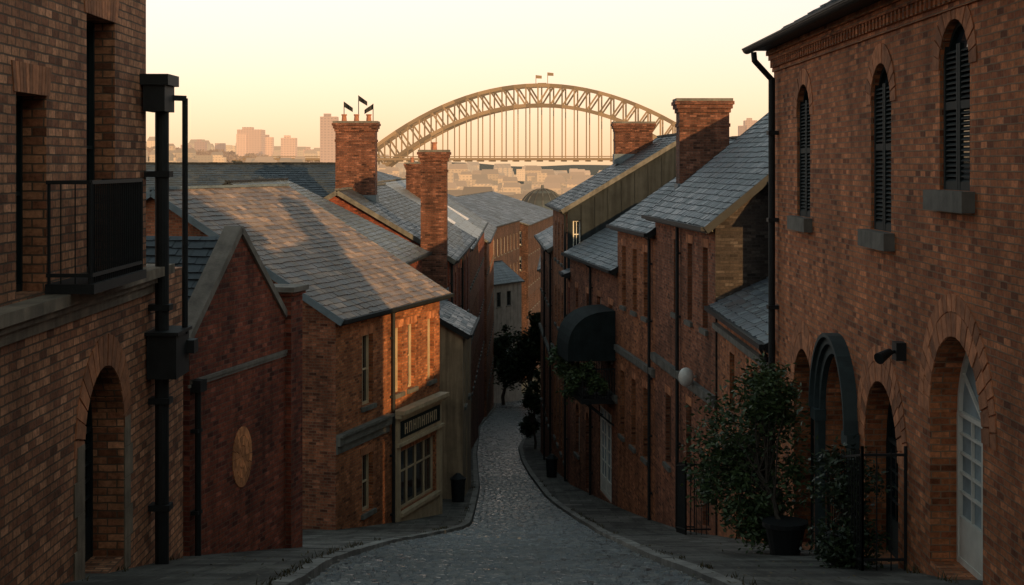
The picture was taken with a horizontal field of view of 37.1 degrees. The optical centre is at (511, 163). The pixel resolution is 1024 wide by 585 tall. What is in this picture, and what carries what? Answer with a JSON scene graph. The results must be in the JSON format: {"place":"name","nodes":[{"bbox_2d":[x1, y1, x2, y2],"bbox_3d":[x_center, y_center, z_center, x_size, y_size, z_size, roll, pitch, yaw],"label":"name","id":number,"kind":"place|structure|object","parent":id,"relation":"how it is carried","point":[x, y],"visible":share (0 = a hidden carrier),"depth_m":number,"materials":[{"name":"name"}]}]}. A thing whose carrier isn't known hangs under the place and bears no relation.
{"place":"outdoors","nodes":[
{"label":"outdoors","id":0,"kind":"place"},
{"bbox_2d":[59,405,493,584],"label":"pavement","id":1,"kind":"structure","parent":0,"point":[172,572],"depth_m":24.27,"materials":[{"name":"stone"}]},
{"bbox_2d":[450,473,465,501],"bbox_3d":[-2.100,12.593,59.300,0.620,1.100,0.620,0,0,0],"label":"litter bin","id":2,"kind":"object","parent":1,"relation":"on","point":[458,486],"visible":1,"depth_m":59.09,"materials":[{"name":"black metal"}]},
{"bbox_2d":[148,157,609,396],"bbox_3d":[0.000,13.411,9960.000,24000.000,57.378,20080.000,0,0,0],"label":"ground","id":3,"kind":"structure","parent":0,"point":[594,169],"depth_m":10376.96,"materials":[{"name":"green plant"}]},
{"bbox_2d":[0,0,197,584],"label":"brick house with balcony","id":4,"kind":"structure","parent":3,"relation":"on","point":[98,345],"depth_m":19.24,"materials":[{"name":"brown brick"}]},
{"bbox_2d":[16,21,94,562],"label":"window frames","id":5,"kind":"structure","parent":4,"relation":"in","point":[19,99],"depth_m":21.04,"materials":[{"name":"black paint"}]},
{"bbox_2d":[146,226,308,555],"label":"gabled brick outbuilding","id":6,"kind":"structure","parent":3,"relation":"on","point":[243,434],"depth_m":28.13,"materials":[{"name":"brick"}]},
{"bbox_2d":[146,146,318,161],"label":"distant trees","id":7,"kind":"object","parent":3,"relation":"on","point":[228,155],"visible":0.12,"depth_m":2340.27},
{"bbox_2d":[146,197,439,529],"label":"walls","id":8,"kind":"structure","parent":3,"relation":"on","point":[332,407],"depth_m":46.27,"materials":[{"name":"brick"}]},
{"bbox_2d":[146,184,447,325],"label":"bargeboards and ridge","id":9,"kind":"object","parent":8,"relation":"on","point":[307,299],"visible":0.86,"depth_m":46.02,"materials":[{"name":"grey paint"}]},
{"bbox_2d":[150,186,450,319],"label":"roof","id":10,"kind":"structure","parent":9,"relation":"on","point":[343,270],"depth_m":49.78,"materials":[{"name":"stone"}]},
{"bbox_2d":[336,413,394,454],"bbox_3d":[-4.482,8.310,46.977,0.218,0.580,4.200,0,0,17],"label":"stone band","id":11,"kind":"object","parent":8,"relation":"attached to","point":[347,440],"visible":1,"depth_m":46.69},
{"bbox_2d":[337,324,436,519],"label":"sills and cornice","id":12,"kind":"structure","parent":8,"relation":"attached to","point":[369,513],"depth_m":47.78,"materials":[{"name":"stone"}]},
{"bbox_2d":[363,319,429,506],"bbox_3d":[-3.828,8.350,50.123,0.070,6.200,6.700,0,0,17],"label":"glass","id":13,"kind":"object","parent":8,"relation":"attached to","point":[419,469],"visible":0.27,"depth_m":51.43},
{"bbox_2d":[362,318,432,510],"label":"window frames","id":14,"kind":"structure","parent":8,"relation":"attached to","point":[407,502],"depth_m":50.88,"materials":[{"name":"beige paint"}]},
{"bbox_2d":[341,293,453,522],"bbox_3d":[-3.655,9.539,49.283,0.451,9.923,9.595,0,0,17],"label":"gutter and downpipes","id":15,"kind":"object","parent":8,"relation":"attached to","point":[394,310],"visible":0.9,"depth_m":49.14,"materials":[{"name":"black metal"}]},
{"bbox_2d":[360,310,436,456],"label":"brick arches","id":16,"kind":"structure","parent":8,"relation":"attached to","point":[363,332],"depth_m":50.19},
{"bbox_2d":[395,392,448,521],"bbox_3d":[-3.021,10.510,51.497,0.378,4.980,4.400,0,0,17],"label":"shop front","id":17,"kind":"object","parent":8,"relation":"attached to","point":[430,504],"visible":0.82,"depth_m":51.38,"materials":[{"name":"beige paint"}]},
{"bbox_2d":[400,404,439,438],"bbox_3d":[-3.079,8.700,51.515,0.019,0.560,3.800,0,0,17],"label":"fascia sign board","id":18,"kind":"object","parent":17,"relation":"attached to","point":[402,428],"visible":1,"depth_m":51.36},
{"bbox_2d":[405,409,436,433],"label":"fascia letters","id":19,"kind":"object","parent":18,"relation":"attached to","point":[415,423],"visible":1,"depth_m":51.39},
{"bbox_2d":[146,144,593,194],"bbox_3d":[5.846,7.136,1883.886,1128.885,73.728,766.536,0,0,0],"label":"distant town","id":20,"kind":"object","parent":3,"relation":"on","point":[460,176],"visible":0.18,"depth_m":1996.04},
{"bbox_2d":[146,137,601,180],"bbox_3d":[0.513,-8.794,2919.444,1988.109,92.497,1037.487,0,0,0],"label":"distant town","id":21,"kind":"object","parent":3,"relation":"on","point":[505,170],"visible":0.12,"depth_m":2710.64},
{"bbox_2d":[271,403,496,584],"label":"kerb","id":22,"kind":"structure","parent":3,"relation":"on","point":[319,564],"depth_m":30.97,"materials":[{"name":"stone"}]},
{"bbox_2d":[377,171,399,180],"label":"brick warehouse","id":23,"kind":"structure","parent":3,"relation":"on","point":[381,176],"depth_m":257.33,"materials":[{"name":"stone"}]},
{"bbox_2d":[329,195,469,312],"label":"walls","id":24,"kind":"structure","parent":3,"relation":"on","point":[457,274],"depth_m":72.27,"materials":[{"name":"red brick"}]},
{"bbox_2d":[146,162,334,163],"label":"bargeboards and ridge","id":25,"kind":"object","parent":24,"relation":"on","point":[248,162],"visible":0.49,"depth_m":82.90,"materials":[{"name":"stone"}]},
{"bbox_2d":[146,164,334,197],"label":"roof","id":26,"kind":"structure","parent":25,"relation":"on","point":[318,179],"depth_m":81.58,"materials":[{"name":"stone"}]},
{"bbox_2d":[455,252,467,271],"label":"brick arches","id":27,"kind":"structure","parent":24,"relation":"attached to","point":[461,261],"depth_m":78.85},
{"bbox_2d":[450,238,476,308],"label":"gutter and downpipes","id":28,"kind":"object","parent":24,"relation":"attached to","point":[468,247],"visible":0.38,"depth_m":77.94,"materials":[{"name":"black metal"}]},
{"bbox_2d":[410,259,421,272],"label":"walls","id":29,"kind":"structure","parent":3,"relation":"on","point":[417,265],"depth_m":64.89,"materials":[{"name":"red brick"}]},
{"bbox_2d":[222,178,424,249],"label":"bargeboards and ridge","id":30,"kind":"object","parent":29,"relation":"on","point":[251,180],"visible":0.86,"depth_m":60.65,"materials":[{"name":"stone"}]},
{"bbox_2d":[227,180,428,261],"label":"roof","id":31,"kind":"structure","parent":29,"relation":"on","point":[402,249],"depth_m":63.79,"materials":[{"name":"grey stone"}]},
{"bbox_2d":[406,252,431,264],"bbox_3d":[-3.931,3.913,61.227,0.190,0.175,9.886,0,0,4],"label":"gutter and downpipes","id":32,"kind":"object","parent":31,"relation":"attached to","point":[414,260],"visible":0.61,"depth_m":62.11,"materials":[{"name":"black metal"}]},
{"bbox_2d":[226,72,675,166],"bbox_3d":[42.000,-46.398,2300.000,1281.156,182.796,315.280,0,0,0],"label":"steel arch bridge","id":33,"kind":"structure","parent":3,"relation":"on","point":[413,147],"depth_m":2301.95,"materials":[{"name":"metal"}]},
{"bbox_2d":[440,300,479,498],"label":"cream rendered cottage","id":34,"kind":"structure","parent":3,"relation":"on","point":[458,325],"depth_m":60.52,"materials":[{"name":"paint"}]},
{"bbox_2d":[417,142,450,299],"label":"chimney","id":35,"kind":"object","parent":34,"relation":"on","point":[434,199],"visible":0.9,"depth_m":67.15,"materials":[{"name":"brick"}]},
{"bbox_2d":[181,114,756,161],"bbox_3d":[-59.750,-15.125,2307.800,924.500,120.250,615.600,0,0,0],"label":"distant towers","id":36,"kind":"structure","parent":3,"relation":"on","point":[250,140],"depth_m":2494.00,"materials":[{"name":"concrete"}]},
{"bbox_2d":[470,242,478,448],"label":"walls","id":37,"kind":"structure","parent":3,"relation":"on","point":[474,292],"depth_m":104.80,"materials":[{"name":"brown brick"}]},
{"bbox_2d":[377,178,473,250],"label":"bargeboards and ridge","id":38,"kind":"object","parent":37,"relation":"on","point":[403,179],"visible":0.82,"depth_m":102.01,"materials":[{"name":"stone"}]},
{"bbox_2d":[377,179,482,248],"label":"roof","id":39,"kind":"structure","parent":38,"relation":"on","point":[462,223],"depth_m":104.07,"materials":[{"name":"stone"}]},
{"bbox_2d":[403,157,420,198],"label":"chimney","id":40,"kind":"object","parent":39,"relation":"on","point":[413,176],"visible":0.51,"depth_m":103.50,"materials":[{"name":"brick"}]},
{"bbox_2d":[448,206,468,224],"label":"skylights","id":41,"kind":"object","parent":39,"relation":"on","point":[453,222],"visible":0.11,"depth_m":132.52,"materials":[{"name":"white glass"}]},
{"bbox_2d":[470,231,483,251],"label":"gutter and downpipes","id":42,"kind":"object","parent":39,"relation":"attached to","point":[477,241],"visible":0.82,"depth_m":98.49,"materials":[{"name":"black metal"}]},
{"bbox_2d":[470,269,478,401],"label":"sills and cornice","id":43,"kind":"structure","parent":37,"relation":"attached to","point":[474,334],"depth_m":101.99,"materials":[{"name":"stone"}]},
{"bbox_2d":[479,233,483,424],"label":"walls","id":44,"kind":"structure","parent":3,"relation":"on","point":[481,335],"depth_m":138.49,"materials":[{"name":"red brick"}]},
{"bbox_2d":[479,257,483,364],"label":"sills and cornice","id":45,"kind":"structure","parent":44,"relation":"attached to","point":[480,312],"depth_m":136.60,"materials":[{"name":"stone"}]},
{"bbox_2d":[448,194,522,275],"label":"brick warehouse","id":46,"kind":"structure","parent":3,"relation":"on","point":[507,242],"depth_m":225.77,"materials":[{"name":"brick"}]},
{"bbox_2d":[497,237,504,255],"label":"window frames","id":47,"kind":"structure","parent":46,"relation":"in","point":[504,237],"depth_m":213.88,"materials":[{"name":"white paint"}]},
{"bbox_2d":[484,237,493,416],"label":"walls","id":48,"kind":"structure","parent":3,"relation":"on","point":[489,318],"depth_m":157.70,"materials":[{"name":"brown brick"}]},
{"bbox_2d":[487,255,493,396],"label":"sills and cornice","id":49,"kind":"structure","parent":48,"relation":"attached to","point":[492,327],"depth_m":163.80,"materials":[{"name":"stone"}]},
{"bbox_2d":[456,191,552,377],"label":"brick warehouse","id":50,"kind":"structure","parent":3,"relation":"on","point":[536,220],"depth_m":253.78,"materials":[{"name":"brick"}]},
{"bbox_2d":[520,231,521,269],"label":"window frames","id":51,"kind":"structure","parent":50,"relation":"in","point":[520,231],"depth_m":240.36,"materials":[{"name":"white paint"}]},
{"bbox_2d":[448,187,561,200],"bbox_3d":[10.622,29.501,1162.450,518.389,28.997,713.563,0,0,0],"label":"distant town","id":52,"kind":"object","parent":3,"relation":"on","point":[468,190],"visible":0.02,"depth_m":1000.96},
{"bbox_2d":[494,260,524,402],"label":"white rendered cottage","id":53,"kind":"structure","parent":3,"relation":"on","point":[508,280],"depth_m":189.66,"materials":[{"name":"paint"}]},
{"bbox_2d":[497,291,509,306],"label":"window frames","id":54,"kind":"structure","parent":53,"relation":"in","point":[507,291],"depth_m":187.74,"materials":[{"name":"green paint"}]},
{"bbox_2d":[73,480,960,584],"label":"weeds and fallen leaves","id":55,"kind":"object","parent":3,"relation":"on","point":[288,571],"visible":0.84,"depth_m":22.37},
{"bbox_2d":[522,185,559,209],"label":"domed building","id":56,"kind":"structure","parent":3,"relation":"on","point":[542,196],"depth_m":326.91,"materials":[{"name":"green metal"}]},
{"bbox_2d":[541,247,552,456],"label":"walls","id":57,"kind":"structure","parent":3,"relation":"on","point":[546,353],"depth_m":87.25,"materials":[{"name":"brown brick"}]},
{"bbox_2d":[534,235,551,459],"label":"gutter and downpipes","id":58,"kind":"object","parent":57,"relation":"attached to","point":[544,292],"visible":0.73,"depth_m":87.96,"materials":[{"name":"black metal"}]},
{"bbox_2d":[538,251,551,436],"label":"sills and cornice","id":59,"kind":"structure","parent":57,"relation":"attached to","point":[545,339],"depth_m":86.72,"materials":[{"name":"stone"}]},
{"bbox_2d":[541,253,551,376],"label":"brick arches","id":60,"kind":"structure","parent":57,"relation":"attached to","point":[542,342],"depth_m":85.81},
{"bbox_2d":[568,280,569,482],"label":"walls","id":61,"kind":"structure","parent":3,"relation":"on","point":[569,405],"depth_m":69.45,"materials":[{"name":"red brick"}]},
{"bbox_2d":[557,227,617,506],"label":"shop house with balcony","id":62,"kind":"structure","parent":3,"relation":"on","point":[588,330],"depth_m":59.81,"materials":[{"name":"brown brick"}]},
{"bbox_2d":[561,268,569,273],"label":"roof","id":63,"kind":"structure","parent":62,"relation":"attached to","point":[565,271],"depth_m":69.14,"materials":[{"name":"grey stone"}]},
{"bbox_2d":[564,272,570,278],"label":"bargeboards and ridge","id":64,"kind":"object","parent":63,"relation":"attached to","point":[567,275],"visible":0.06,"depth_m":68.03,"materials":[{"name":"black metal"}]},
{"bbox_2d":[545,342,609,404],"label":"balcony plants","id":65,"kind":"object","parent":62,"relation":"on","point":[573,375],"visible":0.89,"depth_m":57.95,"materials":[{"name":"green plant"}]},
{"bbox_2d":[600,405,611,502],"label":"window frames","id":66,"kind":"structure","parent":62,"relation":"in","point":[605,485],"depth_m":59.55,"materials":[{"name":"white paint"}]},
{"bbox_2d":[545,121,675,480],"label":"tall house with grey gable","id":67,"kind":"structure","parent":3,"relation":"on","point":[640,168],"depth_m":70.61,"materials":[{"name":"brick"}]},
{"bbox_2d":[573,220,579,245],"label":"window frames","id":68,"kind":"structure","parent":67,"relation":"in","point":[576,221],"depth_m":70.17,"materials":[{"name":"white paint"}]},
{"bbox_2d":[519,415,747,584],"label":"kerb","id":69,"kind":"structure","parent":3,"relation":"on","point":[706,575],"depth_m":29.68,"materials":[{"name":"stone"}]},
{"bbox_2d":[618,231,654,520],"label":"walls","id":70,"kind":"structure","parent":3,"relation":"on","point":[632,392],"depth_m":53.98,"materials":[{"name":"brick"}]},
{"bbox_2d":[606,225,651,519],"bbox_3d":[4.117,9.390,53.502,0.411,14.221,7.350,0,0,-6],"label":"gutter and downpipes","id":71,"kind":"object","parent":70,"relation":"attached to","point":[649,264],"visible":0.9,"depth_m":50.51,"materials":[{"name":"black metal"}]},
{"bbox_2d":[619,239,646,388],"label":"brick arches","id":72,"kind":"structure","parent":70,"relation":"attached to","point":[621,365],"depth_m":53.75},
{"bbox_2d":[614,236,654,465],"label":"sills and cornice","id":73,"kind":"structure","parent":70,"relation":"attached to","point":[631,358],"depth_m":53.33,"materials":[{"name":"stone"}]},
{"bbox_2d":[655,185,767,534],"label":"walls","id":74,"kind":"structure","parent":3,"relation":"on","point":[732,258],"depth_m":43.44,"materials":[{"name":"brown brick"}]},
{"bbox_2d":[641,215,707,528],"bbox_3d":[4.841,8.089,45.283,0.431,12.821,9.788,0,0,-4],"label":"gutter and downpipes","id":75,"kind":"object","parent":74,"relation":"attached to","point":[677,225],"visible":0.8,"depth_m":45.53,"materials":[{"name":"black metal"}]},
{"bbox_2d":[650,229,715,481],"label":"sills and cornice","id":76,"kind":"structure","parent":74,"relation":"attached to","point":[698,390],"depth_m":44.26,"materials":[{"name":"stone"}]},
{"bbox_2d":[664,231,710,460],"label":"brick arches","id":77,"kind":"structure","parent":74,"relation":"attached to","point":[704,243],"depth_m":44.10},
{"bbox_2d":[678,368,696,386],"bbox_3d":[4.928,6.000,42.945,0.440,0.540,0.609,0,0,23],"label":"opal globe lamp","id":78,"kind":"object","parent":74,"relation":"attached to","point":[686,376],"visible":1,"depth_m":42.72,"materials":[{"name":"white glass"}]},
{"bbox_2d":[670,396,708,524],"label":"window frames","id":79,"kind":"structure","parent":74,"relation":"attached to","point":[670,450],"depth_m":48.06,"materials":[{"name":"green paint"}]},
{"bbox_2d":[644,114,767,226],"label":"roof","id":80,"kind":"structure","parent":74,"relation":"on","point":[720,183],"depth_m":45.64,"materials":[{"name":"grey stone"}]},
{"bbox_2d":[645,113,767,233],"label":"bargeboards and ridge","id":81,"kind":"object","parent":80,"relation":"on","point":[736,205],"visible":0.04,"depth_m":40.43,"materials":[{"name":"stone"}]},
{"bbox_2d":[718,320,767,542],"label":"walls","id":82,"kind":"structure","parent":3,"relation":"on","point":[728,360],"depth_m":38.27,"materials":[{"name":"brick"}]},
{"bbox_2d":[704,306,767,544],"bbox_3d":[5.306,7.640,36.224,0.331,7.721,8.710,0,0,0],"label":"gutter and downpipes","id":83,"kind":"object","parent":82,"relation":"attached to","point":[750,339],"visible":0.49,"depth_m":34.54,"materials":[{"name":"black metal"}]},
{"bbox_2d":[708,278,767,352],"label":"bargeboards and ridge","id":84,"kind":"object","parent":82,"relation":"on","point":[766,346],"visible":0.03,"depth_m":31.83,"materials":[{"name":"grey wood"}]},
{"bbox_2d":[709,277,767,343],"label":"roof","id":85,"kind":"structure","parent":82,"relation":"on","point":[746,309],"depth_m":37.41,"materials":[{"name":"grey stone"}]},
{"bbox_2d":[712,322,767,421],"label":"sills and cornice","id":86,"kind":"structure","parent":82,"relation":"attached to","point":[741,345],"depth_m":36.37,"materials":[{"name":"stone"}]},
{"bbox_2d":[728,341,756,487],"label":"brick arches","id":87,"kind":"structure","parent":82,"relation":"attached to","point":[731,346],"depth_m":37.52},
{"bbox_2d":[742,0,1023,584],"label":"brick warehouse with arches","id":88,"kind":"structure","parent":3,"relation":"on","point":[895,132],"depth_m":21.03,"materials":[{"name":"brown brick"}]},
{"bbox_2d":[874,341,905,363],"bbox_3d":[5.313,2.640,21.258,0.276,0.281,0.608,0,0,45],"label":"wall floodlight","id":89,"kind":"object","parent":88,"relation":"attached to","point":[897,352],"depth_m":21.25,"materials":[{"name":"black metal"}]},
{"bbox_2d":[957,353,982,580],"bbox_3d":[5.880,3.688,18.925,0.069,3.075,2.250,0,0,0],"label":"white glazed door","id":90,"kind":"structure","parent":88,"relation":"in","point":[969,536],"depth_m":19.60,"materials":[{"name":"paint"}]},
{"bbox_2d":[324,183,466,263],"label":"bargeboards and ridge","id":91,"kind":"object","parent":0,"point":[377,216],"visible":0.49,"depth_m":67.84,"materials":[{"name":"wood"}]},
{"bbox_2d":[325,184,474,259],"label":"roof","id":92,"kind":"structure","parent":91,"relation":"on","point":[397,208],"depth_m":76.02,"materials":[{"name":"stone"}]},
{"bbox_2d":[332,114,380,202],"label":"chimney","id":93,"kind":"object","parent":92,"relation":"on","point":[356,140],"visible":0.94,"depth_m":72.90,"materials":[{"name":"brick"}]},
{"bbox_2d":[344,95,373,120],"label":"flags on poles","id":94,"kind":"object","parent":93,"relation":"on","point":[363,101],"visible":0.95,"depth_m":73.50,"materials":[{"name":"black fabric"}]},
{"bbox_2d":[146,0,829,165],"label":"sky","id":95,"kind":"structure","parent":0,"point":[276,67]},
{"bbox_2d":[305,397,709,584],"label":"cobblestone road","id":96,"kind":"structure","parent":0,"point":[519,531],"depth_m":31.35,"materials":[{"name":"stone"}]},
{"bbox_2d":[493,324,537,404],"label":"street tree","id":97,"kind":"object","parent":96,"relation":"on","point":[500,341],"visible":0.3,"depth_m":183.27,"materials":[{"name":"green plant"}]},
{"bbox_2d":[491,311,540,391],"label":"street tree","id":98,"kind":"object","parent":96,"relation":"on","point":[517,366],"visible":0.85,"depth_m":170.32,"materials":[{"name":"green plant"}]},
{"bbox_2d":[609,138,735,232],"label":"roof","id":99,"kind":"structure","parent":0,"point":[631,219],"depth_m":55.29,"materials":[{"name":"grey stone"}]},
{"bbox_2d":[608,136,738,238],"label":"bargeboards and ridge","id":100,"kind":"object","parent":99,"relation":"on","point":[651,233],"visible":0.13,"depth_m":49.83,"materials":[{"name":"stone"}]},
{"bbox_2d":[671,98,734,189],"bbox_3d":[6.750,-0.550,54.000,2.070,3.500,1.420,0,0,0],"label":"chimney","id":101,"kind":"object","parent":99,"relation":"on","point":[702,125],"visible":0.82,"depth_m":53.45,"materials":[{"name":"brick"}]},
{"bbox_2d":[522,395,982,584],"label":"pavement","id":102,"kind":"structure","parent":0,"point":[709,549],"depth_m":27.82,"materials":[{"name":"stone"}]},
{"bbox_2d":[518,369,540,448],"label":"street tree","id":103,"kind":"object","parent":102,"relation":"on","point":[530,426],"visible":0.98,"depth_m":98.97,"materials":[{"name":"green plant"}]},
{"bbox_2d":[545,454,557,476],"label":"litter bin","id":104,"kind":"object","parent":102,"relation":"on","point":[551,464],"visible":1,"depth_m":72.79,"materials":[{"name":"black metal"}]},
{"bbox_2d":[676,460,710,534],"bbox_3d":[5.050,9.251,42.300,0.748,2.478,2.242,0,0,0],"label":"iron railing","id":105,"kind":"object","parent":102,"relation":"on","point":[682,527],"visible":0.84,"depth_m":42.17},
{"bbox_2d":[677,353,813,555],"bbox_3d":[4.400,5.279,27.763,2.712,3.646,3.320,0,0,0],"label":"potted tree","id":106,"kind":"object","parent":102,"relation":"on","point":[744,458],"visible":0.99,"depth_m":27.53,"materials":[{"name":"green plant"}]},
{"bbox_2d":[797,434,896,568],"bbox_3d":[4.911,5.104,22.215,1.561,2.235,1.802,0,0,0],"label":"potted shrub","id":107,"kind":"object","parent":102,"relation":"on","point":[838,549],"visible":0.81,"depth_m":22.03,"materials":[{"name":"green plant"}]},
{"bbox_2d":[826,446,906,570],"bbox_3d":[5.150,5.016,22.250,0.648,2.210,2.342,0,0,0],"label":"iron railing","id":108,"kind":"object","parent":102,"relation":"on","point":[862,559],"visible":0.69,"depth_m":21.09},
{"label":"bargeboards and ridge","id":109,"kind":"structure","parent":0,"visible":0},
{"bbox_2d":[448,199,486,229],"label":"roof","id":110,"kind":"structure","parent":109,"relation":"on","point":[478,222],"depth_m":140.67,"materials":[{"name":"grey stone"}]},
{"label":"bargeboards and ridge","id":111,"kind":"structure","parent":0,"visible":0},
{"bbox_2d":[448,196,495,241],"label":"roof","id":112,"kind":"structure","parent":111,"relation":"on","point":[489,230],"depth_m":173.17,"materials":[{"name":"stone"}]},
{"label":"bargeboards and ridge","id":113,"kind":"structure","parent":0,"visible":0},
{"bbox_2d":[536,225,552,248],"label":"roof","id":114,"kind":"structure","parent":113,"relation":"on","point":[545,237],"depth_m":89.17,"materials":[{"name":"grey stone"}]}
]}

